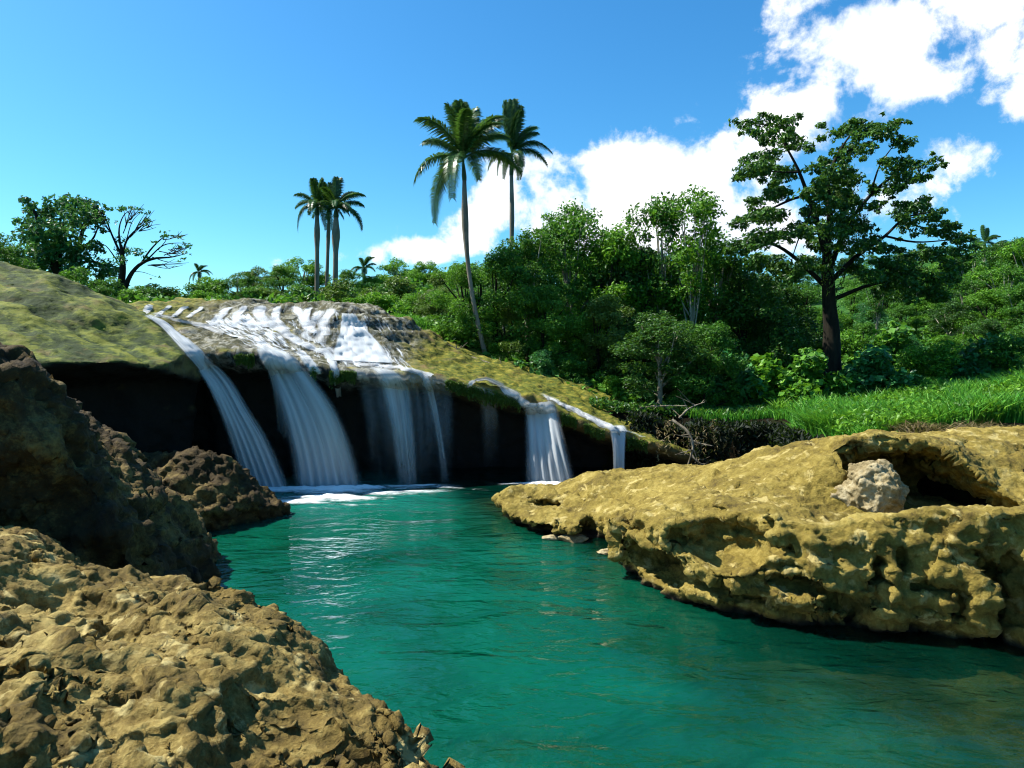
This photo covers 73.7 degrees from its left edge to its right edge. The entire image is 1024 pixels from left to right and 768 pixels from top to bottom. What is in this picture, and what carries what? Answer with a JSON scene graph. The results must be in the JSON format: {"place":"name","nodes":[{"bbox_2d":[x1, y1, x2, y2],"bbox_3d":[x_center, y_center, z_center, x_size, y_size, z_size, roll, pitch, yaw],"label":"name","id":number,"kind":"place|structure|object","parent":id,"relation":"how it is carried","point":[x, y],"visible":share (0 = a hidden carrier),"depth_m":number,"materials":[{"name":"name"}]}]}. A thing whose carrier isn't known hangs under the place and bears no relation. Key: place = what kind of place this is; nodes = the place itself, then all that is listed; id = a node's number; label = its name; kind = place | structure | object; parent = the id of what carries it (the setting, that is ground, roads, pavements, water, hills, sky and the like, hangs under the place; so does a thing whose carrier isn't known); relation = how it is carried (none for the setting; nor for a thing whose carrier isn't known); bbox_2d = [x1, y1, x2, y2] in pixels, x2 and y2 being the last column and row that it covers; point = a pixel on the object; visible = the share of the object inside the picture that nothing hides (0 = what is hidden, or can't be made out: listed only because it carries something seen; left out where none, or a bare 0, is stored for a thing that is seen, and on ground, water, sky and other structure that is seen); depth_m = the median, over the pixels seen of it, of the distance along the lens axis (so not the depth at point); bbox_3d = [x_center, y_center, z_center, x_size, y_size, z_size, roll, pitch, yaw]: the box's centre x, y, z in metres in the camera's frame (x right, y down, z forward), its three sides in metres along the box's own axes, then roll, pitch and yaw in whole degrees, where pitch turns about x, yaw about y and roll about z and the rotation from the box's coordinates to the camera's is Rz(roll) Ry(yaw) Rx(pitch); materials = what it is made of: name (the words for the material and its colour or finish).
{"place":"outdoors","nodes":[
{"label":"outdoors","id":0,"kind":"place"},
{"bbox_2d":[0,0,1023,295],"label":"sky","id":1,"kind":"structure","parent":0,"point":[210,116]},
{"bbox_2d":[147,253,1023,767],"bbox_3d":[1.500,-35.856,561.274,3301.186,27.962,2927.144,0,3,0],"label":"ground","id":2,"kind":"structure","parent":0,"point":[905,729],"depth_m":8.99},
{"bbox_2d":[0,232,30,268],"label":"broadleaf tree","id":3,"kind":"object","parent":2,"relation":"on","point":[7,259],"visible":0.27,"depth_m":30.50,"materials":[{"name":"green plant"}]},
{"bbox_2d":[9,192,118,285],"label":"broadleaf tree","id":4,"kind":"object","parent":2,"relation":"on","point":[57,252],"visible":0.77,"depth_m":38.68,"materials":[{"name":"green plant"}]},
{"bbox_2d":[60,266,91,287],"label":"shrub","id":5,"kind":"object","parent":2,"relation":"on","point":[74,276],"visible":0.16,"depth_m":33.09,"materials":[{"name":"green plant"}]},
{"bbox_2d":[0,261,204,452],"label":"rock mound","id":6,"kind":"object","parent":2,"relation":"on","point":[133,373],"visible":0.64,"depth_m":18.14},
{"bbox_2d":[87,277,129,297],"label":"shrub","id":7,"kind":"object","parent":2,"relation":"on","point":[114,284],"visible":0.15,"depth_m":32.86,"materials":[{"name":"green plant"}]},
{"bbox_2d":[0,342,221,582],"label":"rock outcrop","id":8,"kind":"object","parent":2,"relation":"on","point":[78,481],"visible":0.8,"depth_m":9.20,"materials":[{"name":"brown stone"}]},
{"bbox_2d":[85,204,192,298],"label":"umbrella tree","id":9,"kind":"object","parent":2,"relation":"on","point":[121,250],"visible":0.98,"depth_m":37.62,"materials":[{"name":"black plant"}]},
{"bbox_2d":[142,446,290,530],"bbox_3d":[-7.990,2.721,15.933,5.232,2.502,5.025,0,3,0],"label":"rock outcrop","id":10,"kind":"object","parent":2,"relation":"on","point":[220,492],"visible":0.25,"depth_m":15.62,"materials":[{"name":"brown stone"}]},
{"bbox_2d":[0,525,464,767],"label":"rock outcrop","id":11,"kind":"object","parent":2,"relation":"on","point":[129,666],"visible":0.93,"depth_m":4.74,"materials":[{"name":"stone"}]},
{"bbox_2d":[212,272,274,298],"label":"broadleaf tree","id":12,"kind":"object","parent":2,"relation":"on","point":[242,283],"visible":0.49,"depth_m":41.53,"materials":[{"name":"green plant"}]},
{"bbox_2d":[260,264,300,293],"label":"broadleaf tree","id":13,"kind":"object","parent":2,"relation":"on","point":[280,271],"visible":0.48,"depth_m":43.14,"materials":[{"name":"green plant"}]},
{"bbox_2d":[274,256,332,290],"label":"broadleaf tree","id":14,"kind":"object","parent":2,"relation":"on","point":[308,280],"visible":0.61,"depth_m":47.75,"materials":[{"name":"green plant"}]},
{"bbox_2d":[281,283,339,302],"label":"shrub","id":15,"kind":"object","parent":2,"relation":"on","point":[298,289],"visible":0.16,"depth_m":35.76,"materials":[{"name":"green plant"}]},
{"bbox_2d":[293,177,344,300],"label":"royal palm","id":16,"kind":"object","parent":2,"relation":"on","point":[317,193],"visible":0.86,"depth_m":45.37,"materials":[{"name":"green plant"}]},
{"bbox_2d":[292,278,360,303],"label":"shrub","id":17,"kind":"object","parent":2,"relation":"on","point":[337,291],"visible":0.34,"depth_m":34.73,"materials":[{"name":"green plant"}]},
{"bbox_2d":[307,182,349,294],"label":"royal palm","id":18,"kind":"object","parent":2,"relation":"on","point":[327,247],"visible":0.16,"depth_m":46.52,"materials":[{"name":"green plant"}]},
{"bbox_2d":[314,176,366,283],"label":"royal palm","id":19,"kind":"object","parent":2,"relation":"on","point":[334,191],"visible":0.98,"depth_m":44.40,"materials":[{"name":"green plant"}]},
{"bbox_2d":[363,292,415,315],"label":"shrub","id":20,"kind":"object","parent":2,"relation":"on","point":[379,301],"visible":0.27,"depth_m":33.76,"materials":[{"name":"green plant"}]},
{"bbox_2d":[358,275,426,313],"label":"shrub","id":21,"kind":"object","parent":2,"relation":"on","point":[398,285],"visible":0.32,"depth_m":41.53,"materials":[{"name":"green plant"}]},
{"bbox_2d":[372,257,420,285],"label":"broadleaf tree","id":22,"kind":"object","parent":2,"relation":"on","point":[392,269],"visible":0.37,"depth_m":58.78,"materials":[{"name":"green plant"}]},
{"bbox_2d":[127,297,717,484],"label":"tufa cliff","id":23,"kind":"structure","parent":2,"relation":"on","point":[476,436],"depth_m":22.70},
{"bbox_2d":[147,315,283,486],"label":"waterfall","id":24,"kind":"structure","parent":23,"relation":"on","point":[256,458],"depth_m":19.14,"materials":[{"name":"liquid"}]},
{"bbox_2d":[206,314,294,349],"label":"stream","id":25,"kind":"structure","parent":23,"relation":"on","point":[249,322],"depth_m":23.17,"materials":[{"name":"liquid"}]},
{"bbox_2d":[267,318,323,353],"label":"stream","id":26,"kind":"structure","parent":23,"relation":"on","point":[287,334],"depth_m":22.70,"materials":[{"name":"liquid"}]},
{"bbox_2d":[260,346,354,486],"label":"waterfall","id":27,"kind":"structure","parent":23,"relation":"on","point":[319,446],"depth_m":19.61,"materials":[{"name":"liquid"}]},
{"bbox_2d":[333,313,390,362],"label":"waterfall","id":28,"kind":"structure","parent":23,"relation":"on","point":[357,342],"depth_m":22.82,"materials":[{"name":"liquid"}]},
{"bbox_2d":[376,368,410,453],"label":"waterfall","id":29,"kind":"structure","parent":23,"relation":"on","point":[396,393],"depth_m":20.38,"materials":[{"name":"liquid"}]},
{"bbox_2d":[233,353,647,453],"bbox_3d":[-1.756,0.657,20.628,12.369,3.269,0.979,-1,3,-11],"label":"hanging moss","id":30,"kind":"object","parent":23,"relation":"attached to","point":[248,362],"visible":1,"depth_m":20.88,"materials":[{"name":"green plant"}]},
{"bbox_2d":[469,378,540,409],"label":"stream","id":31,"kind":"structure","parent":23,"relation":"on","point":[510,392],"depth_m":20.95,"materials":[{"name":"liquid"}]},
{"bbox_2d":[527,402,568,483],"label":"waterfall","id":32,"kind":"structure","parent":23,"relation":"on","point":[547,460],"depth_m":20.81,"materials":[{"name":"liquid"}]},
{"bbox_2d":[610,426,624,468],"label":"waterfall","id":33,"kind":"structure","parent":23,"relation":"on","point":[618,443],"depth_m":21.20,"materials":[{"name":"liquid"}]},
{"bbox_2d":[654,418,717,464],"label":"dead leaves","id":34,"kind":"object","parent":23,"relation":"attached to","point":[669,428],"depth_m":21.60,"materials":[{"name":"plant"}]},
{"bbox_2d":[406,260,446,288],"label":"broadleaf tree","id":35,"kind":"object","parent":2,"relation":"on","point":[417,274],"visible":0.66,"depth_m":56.47,"materials":[{"name":"green plant"}]},
{"bbox_2d":[413,288,468,321],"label":"broadleaf tree","id":36,"kind":"object","parent":2,"relation":"on","point":[424,310],"visible":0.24,"depth_m":32.31,"materials":[{"name":"green plant"}]},
{"bbox_2d":[424,260,505,341],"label":"broadleaf tree","id":37,"kind":"object","parent":2,"relation":"on","point":[458,274],"visible":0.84,"depth_m":28.02,"materials":[{"name":"green plant"}]},
{"bbox_2d":[413,99,521,354],"bbox_3d":[-1.839,-5.981,27.482,3.903,10.825,4.014,1,3,25],"label":"royal palm","id":38,"kind":"object","parent":2,"relation":"on","point":[464,135],"visible":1,"depth_m":27.14,"materials":[{"name":"green plant"}]},
{"bbox_2d":[444,260,523,331],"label":"broadleaf tree","id":39,"kind":"object","parent":2,"relation":"on","point":[477,272],"visible":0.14,"depth_m":37.45,"materials":[{"name":"green plant"}]},
{"bbox_2d":[436,244,546,357],"bbox_3d":[-0.753,-3.049,28.347,4.545,5.332,3.719,1,3,22],"label":"broadleaf tree","id":40,"kind":"object","parent":2,"relation":"on","point":[501,267],"visible":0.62,"depth_m":27.60,"materials":[{"name":"green plant"}]},
{"bbox_2d":[475,306,530,361],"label":"broadleaf tree","id":41,"kind":"object","parent":2,"relation":"on","point":[509,317],"visible":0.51,"depth_m":27.88,"materials":[{"name":"green plant"}]},
{"bbox_2d":[488,98,552,330],"bbox_3d":[0.434,-7.921,35.617,3.175,13.677,1.827,-1,3,-21],"label":"royal palm","id":42,"kind":"object","parent":2,"relation":"on","point":[512,111],"visible":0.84,"depth_m":35.29,"materials":[{"name":"green plant"}]},
{"bbox_2d":[490,225,573,358],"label":"broadleaf tree","id":43,"kind":"object","parent":2,"relation":"on","point":[526,243],"visible":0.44,"depth_m":29.16,"materials":[{"name":"green plant"}]},
{"bbox_2d":[513,349,559,375],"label":"shrub","id":44,"kind":"object","parent":2,"relation":"on","point":[537,358],"visible":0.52,"depth_m":26.37,"materials":[{"name":"green plant"}]},
{"bbox_2d":[499,284,587,368],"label":"broadleaf tree","id":45,"kind":"object","parent":2,"relation":"on","point":[547,296],"visible":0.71,"depth_m":27.27,"materials":[{"name":"green plant"}]},
{"bbox_2d":[107,266,1023,409],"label":"undergrowth","id":46,"kind":"object","parent":2,"relation":"on","point":[927,341],"visible":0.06,"depth_m":30.23,"materials":[{"name":"green plant"}]},
{"bbox_2d":[523,198,619,352],"bbox_3d":[2.509,-4.160,31.268,5.158,8.658,3.865,0,3,-5],"label":"broadleaf tree","id":47,"kind":"object","parent":2,"relation":"on","point":[572,230],"visible":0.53,"depth_m":30.58,"materials":[{"name":"green plant"}]},
{"bbox_2d":[551,358,608,387],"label":"shrub","id":48,"kind":"object","parent":2,"relation":"on","point":[573,369],"visible":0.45,"depth_m":26.36,"materials":[{"name":"green plant"}]},
{"bbox_2d":[555,293,644,390],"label":"broadleaf tree","id":49,"kind":"object","parent":2,"relation":"on","point":[601,311],"visible":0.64,"depth_m":27.09,"materials":[{"name":"green plant"}]},
{"bbox_2d":[543,219,676,366],"bbox_3d":[3.932,-3.259,30.223,6.209,7.875,5.081,-1,3,-20],"label":"broadleaf tree","id":50,"kind":"object","parent":2,"relation":"on","point":[614,242],"visible":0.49,"depth_m":29.67,"materials":[{"name":"green plant"}]},
{"bbox_2d":[598,375,640,402],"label":"shrub","id":51,"kind":"object","parent":2,"relation":"on","point":[613,381],"visible":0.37,"depth_m":25.82,"materials":[{"name":"green plant"}]},
{"bbox_2d":[575,244,701,380],"bbox_3d":[5.850,-2.855,30.897,6.154,7.192,5.153,0,3,-6],"label":"broadleaf tree","id":52,"kind":"object","parent":2,"relation":"on","point":[628,277],"visible":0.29,"depth_m":29.80,"materials":[{"name":"green plant"}]},
{"bbox_2d":[596,309,698,401],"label":"broadleaf tree","id":53,"kind":"object","parent":2,"relation":"on","point":[605,355],"visible":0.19,"depth_m":27.17,"materials":[{"name":"green plant"}]},
{"bbox_2d":[622,191,693,317],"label":"slender tree","id":54,"kind":"object","parent":2,"relation":"on","point":[671,228],"visible":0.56,"depth_m":29.84,"materials":[{"name":"green plant"}]},
{"bbox_2d":[608,315,713,403],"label":"broadleaf tree","id":55,"kind":"object","parent":2,"relation":"on","point":[679,361],"visible":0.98,"depth_m":24.20,"materials":[{"name":"green plant"}]},
{"bbox_2d":[642,320,719,397],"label":"broadleaf tree","id":56,"kind":"object","parent":2,"relation":"on","point":[668,386],"visible":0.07,"depth_m":26.46,"materials":[{"name":"green plant"}]},
{"bbox_2d":[649,184,727,334],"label":"slender tree","id":57,"kind":"object","parent":2,"relation":"on","point":[704,206],"visible":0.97,"depth_m":28.88,"materials":[{"name":"green plant"}]},
{"bbox_2d":[589,394,787,416],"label":"undergrowth","id":58,"kind":"object","parent":2,"relation":"on","point":[617,406],"visible":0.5,"depth_m":23.62,"materials":[{"name":"green plant"}]},
{"bbox_2d":[666,321,752,408],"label":"broadleaf tree","id":59,"kind":"object","parent":2,"relation":"on","point":[711,335],"visible":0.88,"depth_m":24.30,"materials":[{"name":"green plant"}]},
{"bbox_2d":[666,229,762,355],"bbox_3d":[9.357,-3.010,30.939,4.911,7.979,3.680,0,3,2],"label":"broadleaf tree","id":60,"kind":"object","parent":2,"relation":"on","point":[729,265],"visible":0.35,"depth_m":30.39,"materials":[{"name":"green plant"}]},
{"bbox_2d":[619,410,818,468],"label":"bank plants","id":61,"kind":"object","parent":2,"relation":"on","point":[779,434],"visible":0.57,"depth_m":22.15,"materials":[{"name":"brown plant"}]},
{"bbox_2d":[692,348,769,403],"bbox_3d":[8.507,0.026,25.589,3.891,2.844,2.658,-2,4,-40],"label":"shrub","id":62,"kind":"object","parent":2,"relation":"on","point":[748,374],"visible":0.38,"depth_m":24.78,"materials":[{"name":"green plant"}]},
{"bbox_2d":[701,269,808,369],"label":"broadleaf tree","id":63,"kind":"object","parent":2,"relation":"on","point":[753,303],"visible":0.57,"depth_m":29.28,"materials":[{"name":"green plant"}]},
{"bbox_2d":[491,425,1023,674],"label":"rock outcrop","id":64,"kind":"object","parent":2,"relation":"on","point":[749,550],"visible":0.92,"depth_m":10.42,"materials":[{"name":"beige stone"}]},
{"bbox_2d":[830,459,909,512],"bbox_3d":[5.927,1.749,11.406,1.218,1.060,1.032,1,3,19],"label":"boulder","id":65,"kind":"object","parent":64,"relation":"on","point":[877,485],"visible":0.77,"depth_m":11.01,"materials":[{"name":"stone"}]},
{"bbox_2d":[732,352,821,405],"bbox_3d":[9.512,0.077,25.207,3.557,2.543,2.430,1,3,27],"label":"shrub","id":66,"kind":"object","parent":2,"relation":"on","point":[773,375],"visible":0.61,"depth_m":24.73,"materials":[{"name":"green plant"}]},
{"bbox_2d":[735,305,822,367],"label":"broadleaf tree","id":67,"kind":"object","parent":2,"relation":"on","point":[765,324],"visible":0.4,"depth_m":29.88,"materials":[{"name":"green plant"}]},
{"bbox_2d":[742,273,819,343],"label":"broadleaf tree","id":68,"kind":"object","parent":2,"relation":"on","point":[782,289],"visible":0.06,"depth_m":38.50,"materials":[{"name":"green plant"}]},
{"bbox_2d":[784,281,844,353],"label":"broadleaf tree","id":69,"kind":"object","parent":2,"relation":"on","point":[808,292],"visible":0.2,"depth_m":39.10,"materials":[{"name":"green plant"}]},
{"bbox_2d":[782,347,855,399],"bbox_3d":[10.957,-0.021,25.958,3.802,2.764,2.597,0,3,9],"label":"shrub","id":70,"kind":"object","parent":2,"relation":"on","point":[804,370],"visible":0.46,"depth_m":25.25,"materials":[{"name":"green plant"}]},
{"bbox_2d":[780,405,876,437],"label":"grass","id":71,"kind":"structure","parent":2,"relation":"on","point":[816,423],"depth_m":19.16,"materials":[{"name":"green plant"}]},
{"bbox_2d":[794,329,872,373],"bbox_3d":[15.530,-1.000,32.821,3.692,3.322,3.521,1,3,24],"label":"shrub","id":72,"kind":"object","parent":2,"relation":"on","point":[851,344],"visible":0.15,"depth_m":32.61,"materials":[{"name":"green plant"}]},
{"bbox_2d":[837,285,866,331],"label":"broadleaf tree","id":73,"kind":"object","parent":2,"relation":"on","point":[852,309],"visible":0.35,"depth_m":57.40,"materials":[{"name":"green plant"}]},
{"bbox_2d":[722,111,982,375],"bbox_3d":[13.951,-5.058,27.766,11.551,12.596,5.621,0,3,0],"label":"vine hung tree","id":74,"kind":"object","parent":2,"relation":"on","point":[828,190],"visible":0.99,"depth_m":27.05,"materials":[{"name":"green plant"}]},
{"bbox_2d":[849,321,879,346],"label":"broadleaf tree","id":75,"kind":"object","parent":2,"relation":"on","point":[866,328],"visible":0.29,"depth_m":37.59,"materials":[{"name":"green plant"}]},
{"bbox_2d":[850,302,891,337],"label":"broadleaf tree","id":76,"kind":"object","parent":2,"relation":"on","point":[863,318],"visible":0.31,"depth_m":47.53,"materials":[{"name":"green plant"}]},
{"bbox_2d":[855,282,889,334],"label":"slender tree","id":77,"kind":"object","parent":2,"relation":"on","point":[872,303],"visible":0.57,"depth_m":43.66,"materials":[{"name":"green plant"}]},
{"bbox_2d":[821,344,924,395],"bbox_3d":[13.990,-0.163,26.969,3.965,2.912,2.708,2,3,31],"label":"shrub","id":78,"kind":"object","parent":2,"relation":"on","point":[865,370],"visible":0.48,"depth_m":26.21,"materials":[{"name":"green plant"}]},
{"bbox_2d":[853,268,908,330],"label":"broadleaf tree","id":79,"kind":"object","parent":2,"relation":"on","point":[865,300],"visible":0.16,"depth_m":53.45,"materials":[{"name":"green plant"}]},
{"bbox_2d":[841,320,932,374],"bbox_3d":[17.404,-1.136,32.124,4.801,3.699,3.279,0,3,-4],"label":"shrub","id":80,"kind":"object","parent":2,"relation":"on","point":[892,341],"visible":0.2,"depth_m":31.40,"materials":[{"name":"green plant"}]},
{"bbox_2d":[766,365,1023,435],"bbox_3d":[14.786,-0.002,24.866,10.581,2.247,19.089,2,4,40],"label":"grass","id":81,"kind":"structure","parent":2,"relation":"on","point":[1009,416],"depth_m":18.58,"materials":[{"name":"green plant"}]},
{"bbox_2d":[877,304,928,338],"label":"broadleaf tree","id":82,"kind":"object","parent":2,"relation":"on","point":[906,310],"visible":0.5,"depth_m":41.67,"materials":[{"name":"green plant"}]},
{"bbox_2d":[891,298,942,337],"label":"broadleaf tree","id":83,"kind":"object","parent":2,"relation":"on","point":[924,305],"visible":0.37,"depth_m":45.23,"materials":[{"name":"green plant"}]},
{"bbox_2d":[892,345,954,379],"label":"shrub","id":84,"kind":"object","parent":2,"relation":"on","point":[915,359],"visible":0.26,"depth_m":28.24,"materials":[{"name":"green plant"}]},
{"bbox_2d":[893,340,966,379],"bbox_3d":[17.834,-0.602,28.655,2.968,2.529,2.831,-2,3,-28],"label":"shrub","id":85,"kind":"object","parent":2,"relation":"on","point":[936,353],"visible":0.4,"depth_m":27.72,"materials":[{"name":"green plant"}]},
{"bbox_2d":[923,298,975,335],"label":"broadleaf tree","id":86,"kind":"object","parent":2,"relation":"on","point":[947,315],"visible":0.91,"depth_m":39.22,"materials":[{"name":"green plant"}]},
{"bbox_2d":[880,418,1022,432],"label":"dry grass","id":87,"kind":"structure","parent":2,"relation":"on","point":[917,427],"depth_m":16.06,"materials":[{"name":"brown plant"}]},
{"bbox_2d":[922,241,1001,309],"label":"broadleaf tree","id":88,"kind":"object","parent":2,"relation":"on","point":[969,267],"visible":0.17,"depth_m":46.88,"materials":[{"name":"green plant"}]},
{"bbox_2d":[946,276,988,332],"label":"slender tree","id":89,"kind":"object","parent":2,"relation":"on","point":[965,285],"visible":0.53,"depth_m":42.58,"materials":[{"name":"green plant"}]},
{"bbox_2d":[933,332,1022,379],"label":"shrub","id":90,"kind":"object","parent":2,"relation":"on","point":[975,364],"visible":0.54,"depth_m":27.51,"materials":[{"name":"green plant"}]},
{"bbox_2d":[952,287,1010,344],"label":"broadleaf tree","id":91,"kind":"object","parent":2,"relation":"on","point":[995,301],"visible":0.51,"depth_m":37.82,"materials":[{"name":"green plant"}]},
{"bbox_2d":[959,317,1004,351],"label":"broadleaf tree","id":92,"kind":"object","parent":2,"relation":"on","point":[988,325],"visible":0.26,"depth_m":32.88,"materials":[{"name":"green plant"}]},
{"bbox_2d":[965,238,1023,288],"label":"broadleaf tree","id":93,"kind":"object","parent":2,"relation":"on","point":[1016,250],"visible":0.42,"depth_m":43.41,"materials":[{"name":"green plant"}]},
{"bbox_2d":[979,333,1023,375],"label":"shrub","id":94,"kind":"object","parent":2,"relation":"on","point":[1008,348],"visible":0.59,"depth_m":26.92,"materials":[{"name":"green plant"}]},
{"bbox_2d":[979,263,1023,328],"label":"slender tree","id":95,"kind":"object","parent":2,"relation":"on","point":[1010,278],"visible":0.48,"depth_m":39.66,"materials":[{"name":"green plant"}]},
{"bbox_2d":[991,282,1023,332],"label":"broadleaf tree","id":96,"kind":"object","parent":2,"relation":"on","point":[1015,299],"visible":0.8,"depth_m":35.69,"materials":[{"name":"green plant"}]},
{"bbox_2d":[204,466,1020,767],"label":"water","id":97,"kind":"structure","parent":0,"point":[468,636],"depth_m":9.54,"materials":[{"name":"teal liquid"}]},
{"bbox_2d":[268,481,559,502],"bbox_3d":[-2.435,2.955,19.656,11.130,0.111,4.970,0,3,0],"label":"foam","id":98,"kind":"object","parent":97,"relation":"on","point":[341,488],"visible":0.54,"depth_m":19.30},
{"bbox_2d":[686,401,874,421],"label":"grass","id":99,"kind":"structure","parent":0,"point":[738,415],"depth_m":22.83,"materials":[{"name":"green plant"}]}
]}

